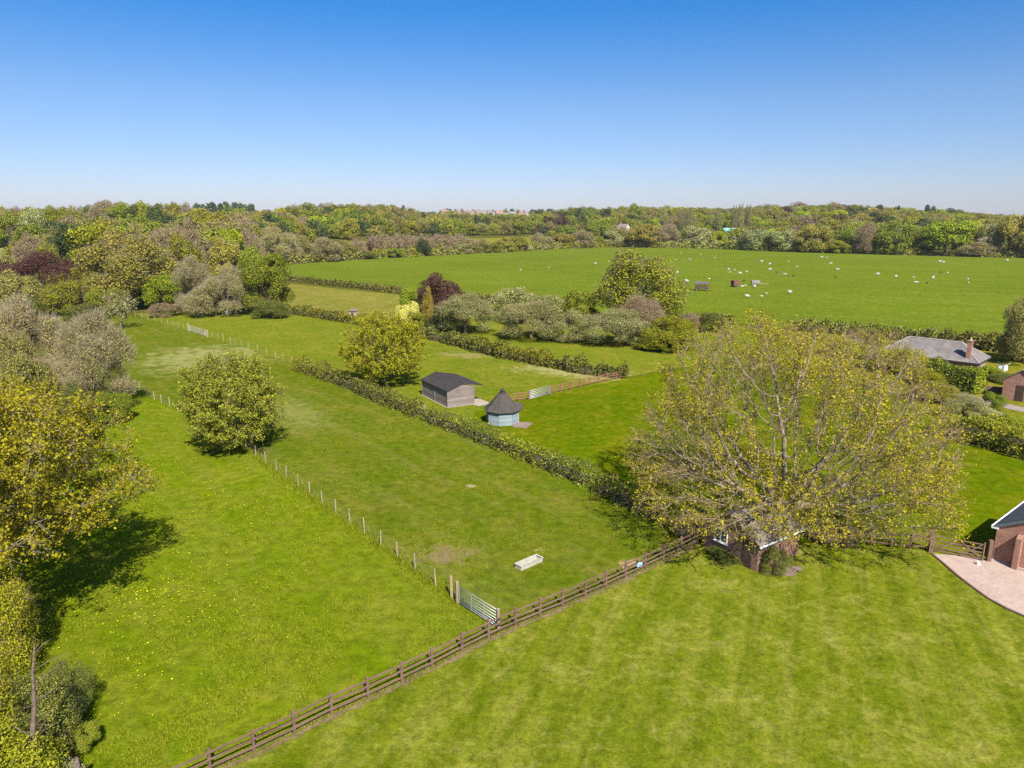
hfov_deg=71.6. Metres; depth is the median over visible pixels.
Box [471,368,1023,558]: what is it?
lush lawn
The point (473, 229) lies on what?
oak tree
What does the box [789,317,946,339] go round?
field hedge
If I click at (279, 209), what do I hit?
lime tree
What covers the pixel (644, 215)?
ash tree
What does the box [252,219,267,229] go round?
holly tree
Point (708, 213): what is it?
ash tree
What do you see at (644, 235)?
oak tree
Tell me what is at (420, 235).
birch tree
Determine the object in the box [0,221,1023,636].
ground
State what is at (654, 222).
lime tree
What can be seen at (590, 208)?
maple tree
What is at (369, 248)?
copper beech
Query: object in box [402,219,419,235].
oak tree
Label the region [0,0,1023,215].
sky
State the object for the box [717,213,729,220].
lime tree
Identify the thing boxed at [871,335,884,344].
bush
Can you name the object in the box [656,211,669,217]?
oak tree
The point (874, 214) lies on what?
holly tree
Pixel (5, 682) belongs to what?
hazel tree
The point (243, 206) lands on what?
holly tree
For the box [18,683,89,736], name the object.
holly bush
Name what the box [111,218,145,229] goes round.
maple tree
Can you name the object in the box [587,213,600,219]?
maple tree
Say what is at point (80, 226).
maple tree
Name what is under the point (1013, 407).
garden path
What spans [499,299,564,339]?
apple tree
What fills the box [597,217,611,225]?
lime tree
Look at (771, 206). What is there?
ash tree
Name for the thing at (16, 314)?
willow tree
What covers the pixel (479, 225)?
ash tree
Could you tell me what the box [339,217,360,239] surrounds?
oak tree
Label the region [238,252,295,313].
maple tree
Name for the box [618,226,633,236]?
ash tree
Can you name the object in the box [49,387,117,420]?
shrub
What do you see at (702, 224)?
lime tree
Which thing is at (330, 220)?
maple tree
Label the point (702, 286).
hay feeder
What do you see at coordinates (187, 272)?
willow tree
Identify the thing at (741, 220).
poplar tree
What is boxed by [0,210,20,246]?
maple tree
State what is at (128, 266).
oak tree
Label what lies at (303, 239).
ash tree
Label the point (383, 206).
oak tree
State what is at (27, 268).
copper beech
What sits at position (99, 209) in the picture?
birch tree
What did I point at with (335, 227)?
oak tree
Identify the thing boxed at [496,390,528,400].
shelter fence
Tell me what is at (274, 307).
shrub
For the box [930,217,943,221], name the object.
ash tree
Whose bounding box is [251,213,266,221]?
oak tree
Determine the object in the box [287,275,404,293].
field hedge
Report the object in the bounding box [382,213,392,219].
maple tree
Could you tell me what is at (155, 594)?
dandelions
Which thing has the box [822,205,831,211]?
maple tree
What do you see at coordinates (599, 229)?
maple tree
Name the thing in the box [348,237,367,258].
birch tree
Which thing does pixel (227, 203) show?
pine tree
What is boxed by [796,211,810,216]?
lime tree
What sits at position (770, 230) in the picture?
lime tree
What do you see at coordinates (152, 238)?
oak tree
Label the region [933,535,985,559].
wooden gate
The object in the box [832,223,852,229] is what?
oak tree
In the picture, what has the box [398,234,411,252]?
birch tree
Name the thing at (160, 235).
birch tree
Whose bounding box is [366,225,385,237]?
oak tree
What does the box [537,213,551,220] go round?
maple tree
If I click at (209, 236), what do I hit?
maple tree
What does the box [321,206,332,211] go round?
holly tree
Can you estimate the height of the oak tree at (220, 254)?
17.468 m
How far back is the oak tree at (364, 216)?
579.60 m
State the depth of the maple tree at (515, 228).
651.96 m
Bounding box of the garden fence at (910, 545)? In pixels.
[812,525,928,548]
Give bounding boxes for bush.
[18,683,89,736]
[145,302,182,317]
[666,507,708,541]
[683,313,703,330]
[759,545,794,576]
[803,517,859,547]
[829,240,850,252]
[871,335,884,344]
[941,392,989,420]
[957,241,997,255]
[984,365,1002,374]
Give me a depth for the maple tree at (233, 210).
413.49 m
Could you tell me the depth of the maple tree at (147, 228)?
304.84 m
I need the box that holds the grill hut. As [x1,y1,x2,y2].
[484,388,522,425]
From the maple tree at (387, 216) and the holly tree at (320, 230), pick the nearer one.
the holly tree at (320, 230)
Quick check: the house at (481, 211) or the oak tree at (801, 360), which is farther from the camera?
the house at (481, 211)
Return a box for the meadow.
[329,237,531,252]
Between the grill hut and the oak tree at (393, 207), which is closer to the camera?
the grill hut
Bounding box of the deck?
[513,422,532,427]
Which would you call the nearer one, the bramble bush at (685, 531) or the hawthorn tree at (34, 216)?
the bramble bush at (685, 531)
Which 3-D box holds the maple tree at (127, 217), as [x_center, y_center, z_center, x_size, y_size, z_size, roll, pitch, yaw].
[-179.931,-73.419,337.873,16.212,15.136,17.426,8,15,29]
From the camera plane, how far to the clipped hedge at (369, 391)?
89.51 m
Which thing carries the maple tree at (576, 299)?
on the orchard grass at (608, 351)
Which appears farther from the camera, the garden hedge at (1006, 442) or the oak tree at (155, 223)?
the oak tree at (155, 223)
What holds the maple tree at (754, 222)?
on the ground at (142, 307)
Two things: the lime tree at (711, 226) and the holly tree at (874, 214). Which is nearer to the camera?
the lime tree at (711, 226)
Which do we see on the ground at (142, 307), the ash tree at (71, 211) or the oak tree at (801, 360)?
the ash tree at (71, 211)
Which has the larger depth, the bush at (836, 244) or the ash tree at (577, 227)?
the ash tree at (577, 227)
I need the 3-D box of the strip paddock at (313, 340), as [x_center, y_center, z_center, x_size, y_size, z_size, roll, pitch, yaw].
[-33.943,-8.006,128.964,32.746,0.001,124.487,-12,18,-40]
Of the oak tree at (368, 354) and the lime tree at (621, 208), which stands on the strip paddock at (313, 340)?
the oak tree at (368, 354)
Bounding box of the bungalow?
[880,336,990,370]
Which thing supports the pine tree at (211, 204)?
on the ground at (142, 307)
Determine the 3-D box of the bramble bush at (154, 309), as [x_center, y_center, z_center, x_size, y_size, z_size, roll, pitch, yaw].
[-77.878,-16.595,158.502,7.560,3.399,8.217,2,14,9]
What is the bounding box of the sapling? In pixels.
[0,715,72,767]
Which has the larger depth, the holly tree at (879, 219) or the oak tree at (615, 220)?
the oak tree at (615, 220)
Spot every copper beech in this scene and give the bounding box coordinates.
[0,249,84,310]
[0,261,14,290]
[366,243,371,250]
[415,272,464,321]
[542,216,553,223]
[553,214,570,230]
[780,206,792,213]
[831,213,846,222]
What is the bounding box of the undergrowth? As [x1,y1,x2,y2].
[0,669,85,764]
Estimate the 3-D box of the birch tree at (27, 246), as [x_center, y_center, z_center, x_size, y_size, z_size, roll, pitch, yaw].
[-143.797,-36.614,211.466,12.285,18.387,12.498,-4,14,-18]
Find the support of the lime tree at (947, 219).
on the ground at (142, 307)
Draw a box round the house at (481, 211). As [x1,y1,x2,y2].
[476,209,486,213]
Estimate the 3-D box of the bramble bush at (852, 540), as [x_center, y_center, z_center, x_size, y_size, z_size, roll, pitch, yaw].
[22.422,10.333,49.702,4.289,1.079,4.701,-2,13,-8]
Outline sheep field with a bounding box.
[286,247,1023,339]
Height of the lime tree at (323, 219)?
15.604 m
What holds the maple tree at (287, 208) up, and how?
on the ground at (142, 307)
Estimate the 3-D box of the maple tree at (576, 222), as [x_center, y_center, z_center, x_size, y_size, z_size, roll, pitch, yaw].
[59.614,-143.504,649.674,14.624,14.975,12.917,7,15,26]
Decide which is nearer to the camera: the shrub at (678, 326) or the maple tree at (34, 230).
the shrub at (678, 326)
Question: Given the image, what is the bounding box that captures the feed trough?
[514,554,543,570]
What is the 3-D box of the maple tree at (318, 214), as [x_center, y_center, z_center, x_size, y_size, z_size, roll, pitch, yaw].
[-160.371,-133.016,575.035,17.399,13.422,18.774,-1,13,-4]
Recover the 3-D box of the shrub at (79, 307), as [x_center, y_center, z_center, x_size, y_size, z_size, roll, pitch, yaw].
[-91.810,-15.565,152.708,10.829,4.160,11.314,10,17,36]
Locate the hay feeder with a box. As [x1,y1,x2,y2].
[694,281,709,290]
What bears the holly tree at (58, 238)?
on the ground at (142, 307)
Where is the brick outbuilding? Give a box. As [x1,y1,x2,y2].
[1002,369,1023,401]
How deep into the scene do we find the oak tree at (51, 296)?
158.12 m
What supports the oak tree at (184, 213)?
on the ground at (142, 307)
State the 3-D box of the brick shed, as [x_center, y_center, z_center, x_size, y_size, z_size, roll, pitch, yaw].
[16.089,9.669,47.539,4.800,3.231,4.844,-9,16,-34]
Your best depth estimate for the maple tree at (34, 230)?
299.80 m
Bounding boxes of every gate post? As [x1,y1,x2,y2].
[450,575,452,598]
[455,581,458,603]
[497,608,500,630]
[927,531,934,552]
[985,539,993,561]
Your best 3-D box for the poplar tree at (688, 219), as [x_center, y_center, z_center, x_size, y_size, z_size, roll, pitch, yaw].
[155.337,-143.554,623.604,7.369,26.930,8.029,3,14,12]
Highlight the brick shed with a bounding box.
[700,499,805,571]
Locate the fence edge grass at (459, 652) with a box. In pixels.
[204,541,702,767]
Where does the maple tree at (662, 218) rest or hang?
on the ground at (142, 307)
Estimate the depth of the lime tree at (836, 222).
572.06 m
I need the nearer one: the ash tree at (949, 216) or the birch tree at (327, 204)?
the ash tree at (949, 216)
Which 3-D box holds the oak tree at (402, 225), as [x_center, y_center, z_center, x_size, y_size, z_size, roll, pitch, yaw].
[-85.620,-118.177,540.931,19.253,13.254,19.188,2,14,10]
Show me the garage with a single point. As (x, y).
(1008, 549)
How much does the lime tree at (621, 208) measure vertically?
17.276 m
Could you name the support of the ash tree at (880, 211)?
on the ground at (142, 307)
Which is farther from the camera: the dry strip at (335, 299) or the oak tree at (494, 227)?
the oak tree at (494, 227)
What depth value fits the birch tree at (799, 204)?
840.56 m
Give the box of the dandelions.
[18,409,319,720]
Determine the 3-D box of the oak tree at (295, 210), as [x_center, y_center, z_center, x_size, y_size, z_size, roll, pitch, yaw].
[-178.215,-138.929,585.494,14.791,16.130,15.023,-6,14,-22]
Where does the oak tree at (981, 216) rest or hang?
on the ground at (142, 307)
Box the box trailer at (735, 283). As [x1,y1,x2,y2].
[731,280,739,286]
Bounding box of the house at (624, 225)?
[617,222,629,232]
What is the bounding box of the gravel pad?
[423,395,488,407]
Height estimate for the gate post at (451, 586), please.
1.701 m
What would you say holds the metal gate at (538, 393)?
attached to the shelter fence at (518, 393)
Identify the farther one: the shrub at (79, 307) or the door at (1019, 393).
the shrub at (79, 307)
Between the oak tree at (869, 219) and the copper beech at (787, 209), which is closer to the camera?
the oak tree at (869, 219)
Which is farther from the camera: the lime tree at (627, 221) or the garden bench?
the lime tree at (627, 221)
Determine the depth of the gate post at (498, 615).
38.47 m
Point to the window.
(725, 537)
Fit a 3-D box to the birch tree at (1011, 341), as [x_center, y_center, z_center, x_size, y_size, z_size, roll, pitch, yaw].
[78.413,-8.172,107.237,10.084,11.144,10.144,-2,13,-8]
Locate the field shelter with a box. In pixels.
[421,372,483,406]
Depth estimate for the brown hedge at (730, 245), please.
480.80 m
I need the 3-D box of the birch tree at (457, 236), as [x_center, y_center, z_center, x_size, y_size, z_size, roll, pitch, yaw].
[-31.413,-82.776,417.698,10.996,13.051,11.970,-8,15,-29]
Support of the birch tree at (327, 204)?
on the ground at (142, 307)
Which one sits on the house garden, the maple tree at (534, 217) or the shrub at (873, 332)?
the shrub at (873, 332)
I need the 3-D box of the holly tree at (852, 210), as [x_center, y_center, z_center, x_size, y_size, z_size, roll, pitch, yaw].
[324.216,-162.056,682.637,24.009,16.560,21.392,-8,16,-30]
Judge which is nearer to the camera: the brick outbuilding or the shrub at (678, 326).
the brick outbuilding
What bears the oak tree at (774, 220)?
on the ground at (142, 307)
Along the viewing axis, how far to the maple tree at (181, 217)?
348.79 m
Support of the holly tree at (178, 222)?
on the ground at (142, 307)
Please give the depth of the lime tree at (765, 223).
593.89 m
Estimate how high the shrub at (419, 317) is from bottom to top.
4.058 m
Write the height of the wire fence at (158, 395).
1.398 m
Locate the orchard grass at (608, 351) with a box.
[425,301,807,376]
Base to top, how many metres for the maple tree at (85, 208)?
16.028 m
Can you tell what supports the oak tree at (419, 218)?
on the ground at (142, 307)
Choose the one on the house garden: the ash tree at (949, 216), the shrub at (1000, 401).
the shrub at (1000, 401)
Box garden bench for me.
[980,385,1002,392]
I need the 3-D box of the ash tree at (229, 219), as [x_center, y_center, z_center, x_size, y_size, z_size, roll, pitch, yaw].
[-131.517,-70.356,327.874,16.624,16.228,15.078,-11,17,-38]
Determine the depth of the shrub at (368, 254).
366.59 m
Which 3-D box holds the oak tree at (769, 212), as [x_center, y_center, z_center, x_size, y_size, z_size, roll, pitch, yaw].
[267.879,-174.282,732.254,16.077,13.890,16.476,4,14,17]
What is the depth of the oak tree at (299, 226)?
441.81 m
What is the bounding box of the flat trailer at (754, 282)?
[751,280,762,284]
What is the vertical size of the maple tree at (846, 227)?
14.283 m
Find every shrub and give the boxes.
[2,295,48,320]
[44,660,96,726]
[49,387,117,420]
[54,382,93,438]
[60,302,112,320]
[66,719,101,755]
[92,391,135,420]
[250,300,289,318]
[359,251,378,258]
[395,301,419,320]
[406,309,425,326]
[425,314,448,330]
[634,339,670,349]
[637,314,701,351]
[699,312,727,332]
[823,337,878,358]
[849,328,880,344]
[862,346,932,375]
[909,363,947,383]
[910,380,960,402]
[931,413,975,431]
[968,406,1004,426]
[982,391,1007,409]
[986,372,1012,383]
[987,411,1023,432]
[1010,355,1023,361]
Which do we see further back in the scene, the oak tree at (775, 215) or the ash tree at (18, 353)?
the oak tree at (775, 215)
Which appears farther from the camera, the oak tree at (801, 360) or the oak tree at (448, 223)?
the oak tree at (448, 223)
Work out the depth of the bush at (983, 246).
385.98 m
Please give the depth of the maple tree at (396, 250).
379.12 m
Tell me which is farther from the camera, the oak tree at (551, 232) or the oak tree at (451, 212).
the oak tree at (451, 212)
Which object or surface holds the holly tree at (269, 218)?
on the ground at (142, 307)
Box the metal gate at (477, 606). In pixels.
[459,586,496,626]
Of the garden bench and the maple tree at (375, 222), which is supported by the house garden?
the garden bench
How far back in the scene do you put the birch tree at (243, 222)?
350.62 m
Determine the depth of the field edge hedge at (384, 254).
373.75 m
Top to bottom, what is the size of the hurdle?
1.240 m
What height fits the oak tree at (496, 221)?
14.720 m
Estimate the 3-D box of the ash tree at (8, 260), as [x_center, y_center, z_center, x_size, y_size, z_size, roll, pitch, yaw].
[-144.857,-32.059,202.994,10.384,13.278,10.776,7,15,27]
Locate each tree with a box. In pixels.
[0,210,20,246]
[0,251,20,274]
[0,267,43,310]
[0,289,71,390]
[0,326,57,422]
[0,369,166,570]
[0,557,41,679]
[0,631,28,746]
[1,240,21,256]
[6,222,27,244]
[9,639,70,767]
[10,205,22,214]
[11,230,50,279]
[12,222,42,242]
[18,207,46,227]
[33,227,66,254]
[35,240,62,287]
[36,282,80,315]
[40,224,53,233]
[41,221,60,233]
[42,205,68,222]
[46,306,140,408]
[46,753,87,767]
[47,227,83,283]
[49,222,73,236]
[52,264,111,311]
[57,214,74,226]
[62,216,86,225]
[64,207,84,215]
[64,222,124,265]
[69,215,95,228]
[71,222,97,234]
[72,233,180,307]
[80,204,90,213]
[82,215,114,225]
[83,288,125,313]
[87,198,113,217]
[90,227,139,273]
[98,288,138,328]
[102,210,117,219]
[104,201,129,218]
[104,220,128,227]
[108,225,132,235]
[110,219,135,229]
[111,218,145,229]
[114,214,147,222]
[120,226,163,243]
[121,222,150,232]
[123,204,138,217]
[129,200,147,214]
[129,213,157,222]
[141,222,161,233]
[141,226,178,262]
[141,237,172,274]
[141,273,185,306]
[143,221,163,227]
[145,204,165,221]
[156,232,206,289]
[162,222,178,227]
[163,211,181,219]
[164,214,177,222]
[166,224,209,260]
[167,199,181,214]
[167,256,184,289]
[169,254,209,313]
[169,346,287,452]
[172,218,207,267]
[173,214,187,223]
[176,220,203,230]
[177,202,191,212]
[179,210,212,217]
[179,285,218,316]
[183,206,216,224]
[193,202,200,208]
[197,221,230,252]
[198,263,255,315]
[200,240,213,255]
[201,227,245,256]
[204,220,237,230]
[205,201,216,210]
[208,236,243,289]
[210,228,243,266]
[211,209,232,214]
[212,210,230,223]
[215,214,243,227]
[218,203,229,211]
[222,201,235,209]
[224,205,239,212]
[225,219,261,242]
[228,211,249,221]
[233,202,242,208]
[234,210,255,219]
[237,246,265,291]
[238,203,250,213]
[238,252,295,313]
[239,218,256,226]
[240,223,269,248]
[240,224,263,260]
[245,203,255,212]
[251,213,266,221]
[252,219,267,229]
[257,225,295,260]
[258,213,281,225]
[261,221,282,235]
[269,213,284,221]
[272,207,285,214]
[274,220,296,234]
[276,233,304,259]
[277,222,294,235]
[279,214,291,219]
[282,206,291,212]
[289,207,300,216]
[290,220,307,235]
[293,231,314,258]
[296,227,316,242]
[297,202,316,208]
[297,209,309,217]
[298,216,310,225]
[301,236,344,261]
[305,211,322,217]
[305,215,327,225]
[307,220,329,242]
[309,207,323,212]
[317,223,335,236]
[318,202,336,207]
[320,215,337,229]
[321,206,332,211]
[322,213,333,217]
[329,221,349,238]
[332,208,346,214]
[336,240,356,256]
[337,309,429,385]
[338,208,350,217]
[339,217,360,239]
[341,211,360,219]
[342,217,358,226]
[345,203,355,207]
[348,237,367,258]
[353,208,362,218]
[356,220,371,235]
[358,213,374,225]
[358,218,372,230]
[360,208,375,215]
[364,234,381,252]
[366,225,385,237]
[367,219,386,230]
[369,213,383,225]
[374,233,387,250]
[376,203,387,208]
[381,210,394,214]
[381,233,395,249]
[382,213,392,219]
[382,220,399,236]
[386,204,397,209]
[387,247,402,257]
[388,233,403,248]
[389,220,410,235]
[392,214,403,230]
[395,208,406,215]
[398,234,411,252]
[399,287,420,317]
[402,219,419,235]
[403,211,418,219]
[404,234,418,252]
[405,215,418,220]
[411,220,430,233]
[412,232,425,250]
[415,238,431,253]
[418,217,428,231]
[421,286,433,325]
[424,222,443,234]
[424,234,433,246]
[429,216,445,231]
[429,233,442,251]
[433,291,501,332]
[434,234,451,251]
[437,219,456,236]
[443,211,460,216]
[444,234,459,250]
[451,218,466,234]
[452,233,466,248]
[454,242,465,251]
[456,236,479,253]
[460,212,473,220]
[462,218,473,223]
[465,223,477,234]
[472,214,481,223]
[474,222,489,234]
[474,238,492,251]
[480,218,490,230]
[483,286,536,323]
[488,223,499,234]
[490,219,502,230]
[490,242,499,251]
[494,214,505,221]
[494,237,515,251]
[496,221,512,234]
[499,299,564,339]
[508,214,517,221]
[509,221,527,234]
[511,237,528,248]
[515,217,531,230]
[523,221,538,233]
[526,293,566,319]
[529,232,552,247]
[530,214,542,226]
[532,219,544,226]
[534,225,550,240]
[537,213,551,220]
[545,230,560,237]
[546,223,559,230]
[549,309,598,342]
[550,214,560,220]
[553,209,566,213]
[553,232,574,245]
[555,225,575,241]
[560,289,599,315]
[567,211,574,216]
[567,224,583,240]
[570,219,582,229]
[572,229,595,247]
[575,206,585,220]
[580,222,612,242]
[583,206,595,210]
[585,308,651,345]
[586,219,598,223]
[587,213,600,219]
[588,214,601,220]
[590,246,691,324]
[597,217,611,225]
[599,229,623,244]
[601,206,613,217]
[608,216,618,224]
[614,213,626,223]
[615,304,979,554]
[618,206,629,211]
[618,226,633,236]
[619,294,665,333]
[620,218,635,227]
[621,233,638,244]
[622,223,661,244]
[627,203,644,218]
[628,214,638,220]
[639,211,650,222]
[642,218,660,224]
[646,209,657,217]
[648,218,661,227]
[654,222,681,244]
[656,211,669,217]
[657,216,669,226]
[662,219,668,225]
[669,207,682,217]
[671,229,688,239]
[673,218,686,229]
[677,209,685,228]
[678,225,712,245]
[685,206,692,226]
[695,213,704,222]
[696,222,705,227]
[697,208,705,214]
[702,215,715,221]
[704,211,715,217]
[704,217,715,226]
[704,224,715,231]
[709,231,727,241]
[713,207,721,230]
[714,218,731,230]
[716,229,734,240]
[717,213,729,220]
[729,226,748,241]
[730,204,737,227]
[737,204,743,227]
[739,228,769,249]
[744,204,751,228]
[747,220,758,227]
[749,225,767,229]
[751,216,760,225]
[753,209,765,219]
[756,221,773,228]
[757,229,779,242]
[761,215,772,221]
[762,203,780,209]
[763,235,773,245]
[766,208,776,216]
[767,218,782,226]
[768,229,796,250]
[772,211,785,219]
[774,226,790,242]
[777,221,791,228]
[782,212,793,217]
[782,216,802,225]
[787,225,801,230]
[791,201,808,206]
[793,224,834,251]
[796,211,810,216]
[797,215,814,225]
[801,207,814,211]
[804,208,820,217]
[807,222,822,241]
[811,214,823,221]
[817,208,828,216]
[818,216,834,229]
[819,226,834,239]
[820,211,833,217]
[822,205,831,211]
[823,218,840,228]
[827,229,849,241]
[830,209,847,218]
[831,204,846,210]
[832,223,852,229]
[835,225,860,242]
[838,229,858,248]
[842,207,859,215]
[844,218,860,227]
[846,222,863,228]
[849,213,865,222]
[852,221,880,252]
[864,215,876,222]
[868,212,878,218]
[870,214,887,223]
[872,221,919,252]
[874,209,888,216]
[880,220,899,225]
[881,216,895,221]
[884,210,898,217]
[886,221,906,251]
[902,216,918,224]
[908,222,923,226]
[909,212,924,217]
[913,237,935,252]
[916,221,977,251]
[918,218,931,225]
[921,213,936,218]
[924,205,935,211]
[929,208,946,212]
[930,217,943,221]
[935,241,951,249]
[940,214,954,219]
[942,217,954,221]
[945,208,964,212]
[950,223,983,251]
[955,216,968,220]
[965,216,977,220]
[975,214,990,220]
[977,225,988,236]
[980,223,1007,251]
[983,221,1002,236]
[984,219,993,224]
[991,214,1023,253]
[994,296,1023,363]
[1016,243,1023,254]
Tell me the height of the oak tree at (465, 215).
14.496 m
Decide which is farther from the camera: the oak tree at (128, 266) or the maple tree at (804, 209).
the maple tree at (804, 209)
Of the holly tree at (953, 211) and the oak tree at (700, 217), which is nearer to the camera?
the oak tree at (700, 217)
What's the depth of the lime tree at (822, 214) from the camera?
663.47 m
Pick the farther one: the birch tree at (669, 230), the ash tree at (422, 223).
the ash tree at (422, 223)
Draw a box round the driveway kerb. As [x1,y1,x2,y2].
[931,553,1023,616]
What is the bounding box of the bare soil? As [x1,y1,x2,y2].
[759,563,803,575]
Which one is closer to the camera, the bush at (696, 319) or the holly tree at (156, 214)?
the bush at (696, 319)
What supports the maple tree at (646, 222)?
on the ground at (142, 307)
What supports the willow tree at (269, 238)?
on the ground at (142, 307)
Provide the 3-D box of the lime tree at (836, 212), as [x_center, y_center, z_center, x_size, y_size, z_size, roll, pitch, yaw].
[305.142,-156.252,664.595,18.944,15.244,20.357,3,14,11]
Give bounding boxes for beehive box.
[348,308,358,315]
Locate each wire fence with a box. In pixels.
[138,381,178,410]
[212,333,291,360]
[245,438,435,586]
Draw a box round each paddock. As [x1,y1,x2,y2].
[0,390,496,767]
[54,312,701,627]
[135,312,622,428]
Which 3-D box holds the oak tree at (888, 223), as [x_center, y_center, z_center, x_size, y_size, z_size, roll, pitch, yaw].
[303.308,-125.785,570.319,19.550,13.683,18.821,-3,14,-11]
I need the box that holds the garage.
[991,501,1023,569]
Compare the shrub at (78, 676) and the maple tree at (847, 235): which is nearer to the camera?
the shrub at (78, 676)
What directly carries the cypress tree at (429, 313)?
on the orchard grass at (608, 351)
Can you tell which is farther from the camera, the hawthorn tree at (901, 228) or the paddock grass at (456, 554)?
the hawthorn tree at (901, 228)
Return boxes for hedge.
[276,303,408,331]
[284,243,468,263]
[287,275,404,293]
[290,354,426,417]
[416,322,628,378]
[420,403,598,487]
[460,292,500,302]
[464,238,660,253]
[589,472,676,524]
[634,309,734,325]
[660,240,768,250]
[768,240,876,253]
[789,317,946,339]
[875,250,1023,257]
[926,355,988,394]
[940,327,1023,353]
[946,413,1023,458]
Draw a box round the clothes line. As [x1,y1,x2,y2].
[995,362,1007,371]
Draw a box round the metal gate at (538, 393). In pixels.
[529,386,549,398]
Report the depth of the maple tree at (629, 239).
505.11 m
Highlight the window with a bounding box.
[713,527,727,545]
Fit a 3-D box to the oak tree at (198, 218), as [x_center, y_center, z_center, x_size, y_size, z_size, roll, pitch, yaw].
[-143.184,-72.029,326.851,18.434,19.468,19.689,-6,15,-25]
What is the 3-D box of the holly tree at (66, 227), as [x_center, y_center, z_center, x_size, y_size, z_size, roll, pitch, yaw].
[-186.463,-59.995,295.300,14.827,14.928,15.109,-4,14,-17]
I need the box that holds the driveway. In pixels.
[935,554,1023,613]
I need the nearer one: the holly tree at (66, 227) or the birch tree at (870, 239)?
the holly tree at (66, 227)
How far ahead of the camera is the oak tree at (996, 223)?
523.79 m
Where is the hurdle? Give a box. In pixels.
[190,326,205,335]
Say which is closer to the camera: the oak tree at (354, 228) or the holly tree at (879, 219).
the oak tree at (354, 228)
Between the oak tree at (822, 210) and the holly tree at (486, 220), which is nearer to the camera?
the holly tree at (486, 220)
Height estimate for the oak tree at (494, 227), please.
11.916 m
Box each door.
[741,538,752,568]
[1014,385,1023,401]
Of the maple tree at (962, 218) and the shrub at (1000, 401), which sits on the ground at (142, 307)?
the maple tree at (962, 218)
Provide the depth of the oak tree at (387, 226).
525.46 m
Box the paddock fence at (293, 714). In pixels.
[172,528,698,767]
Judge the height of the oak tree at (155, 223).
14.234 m
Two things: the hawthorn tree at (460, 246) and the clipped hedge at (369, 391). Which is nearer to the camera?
the clipped hedge at (369, 391)
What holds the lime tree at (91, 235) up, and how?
on the ground at (142, 307)
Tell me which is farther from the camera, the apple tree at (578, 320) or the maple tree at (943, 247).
the maple tree at (943, 247)
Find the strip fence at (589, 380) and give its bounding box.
[550,371,624,393]
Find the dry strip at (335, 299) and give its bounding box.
[270,284,437,326]
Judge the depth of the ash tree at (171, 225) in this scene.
317.34 m
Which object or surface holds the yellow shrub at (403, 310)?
on the dry strip at (335, 299)
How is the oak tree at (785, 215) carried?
on the ground at (142, 307)
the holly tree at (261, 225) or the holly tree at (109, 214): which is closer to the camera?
the holly tree at (109, 214)
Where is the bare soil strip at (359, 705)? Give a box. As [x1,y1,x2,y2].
[223,545,696,767]
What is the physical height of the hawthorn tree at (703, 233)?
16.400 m
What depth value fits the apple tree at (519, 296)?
147.67 m
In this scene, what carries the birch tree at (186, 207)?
on the ground at (142, 307)
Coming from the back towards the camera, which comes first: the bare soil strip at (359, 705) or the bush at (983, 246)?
the bush at (983, 246)
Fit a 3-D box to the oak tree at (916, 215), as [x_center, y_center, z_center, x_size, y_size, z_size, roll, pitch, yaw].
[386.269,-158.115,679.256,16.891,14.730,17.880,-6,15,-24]
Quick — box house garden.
[791,331,1023,459]
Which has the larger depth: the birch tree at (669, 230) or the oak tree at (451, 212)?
the oak tree at (451, 212)
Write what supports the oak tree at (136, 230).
on the ground at (142, 307)
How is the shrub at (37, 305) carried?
on the ground at (142, 307)
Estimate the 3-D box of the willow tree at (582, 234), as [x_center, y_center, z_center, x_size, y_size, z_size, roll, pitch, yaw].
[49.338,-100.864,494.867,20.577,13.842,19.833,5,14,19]
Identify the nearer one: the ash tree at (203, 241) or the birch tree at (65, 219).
the ash tree at (203, 241)
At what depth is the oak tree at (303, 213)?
569.39 m
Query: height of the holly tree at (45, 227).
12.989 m
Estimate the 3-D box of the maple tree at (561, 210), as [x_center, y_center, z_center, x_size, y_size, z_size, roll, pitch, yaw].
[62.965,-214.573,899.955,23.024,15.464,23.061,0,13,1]
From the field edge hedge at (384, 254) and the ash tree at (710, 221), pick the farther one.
the ash tree at (710, 221)
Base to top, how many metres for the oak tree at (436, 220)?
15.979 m
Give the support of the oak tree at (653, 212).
on the ground at (142, 307)
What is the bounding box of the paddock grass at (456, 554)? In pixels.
[124,360,684,626]
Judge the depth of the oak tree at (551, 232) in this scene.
563.82 m
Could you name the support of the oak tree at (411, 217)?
on the ground at (142, 307)
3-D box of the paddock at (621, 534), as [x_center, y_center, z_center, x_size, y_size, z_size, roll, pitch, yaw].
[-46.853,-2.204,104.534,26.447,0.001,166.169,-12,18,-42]
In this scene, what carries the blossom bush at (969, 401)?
on the house garden
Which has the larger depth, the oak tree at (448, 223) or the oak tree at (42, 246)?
the oak tree at (448, 223)
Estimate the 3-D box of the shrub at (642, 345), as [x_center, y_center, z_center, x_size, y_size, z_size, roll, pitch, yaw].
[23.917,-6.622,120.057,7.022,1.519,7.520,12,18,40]
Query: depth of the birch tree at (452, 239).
412.38 m
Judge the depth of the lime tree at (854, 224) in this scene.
552.76 m
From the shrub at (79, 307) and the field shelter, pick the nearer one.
the field shelter
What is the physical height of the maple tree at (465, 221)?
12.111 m
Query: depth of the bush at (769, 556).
44.53 m
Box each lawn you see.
[221,542,1023,767]
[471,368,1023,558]
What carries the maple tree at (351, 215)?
on the ground at (142, 307)
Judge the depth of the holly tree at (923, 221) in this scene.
587.54 m
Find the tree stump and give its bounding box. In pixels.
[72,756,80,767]
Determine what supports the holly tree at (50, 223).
on the ground at (142, 307)
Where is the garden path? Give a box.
[955,394,1023,411]
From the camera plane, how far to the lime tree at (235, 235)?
229.33 m
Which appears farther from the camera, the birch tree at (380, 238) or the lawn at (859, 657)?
the birch tree at (380, 238)

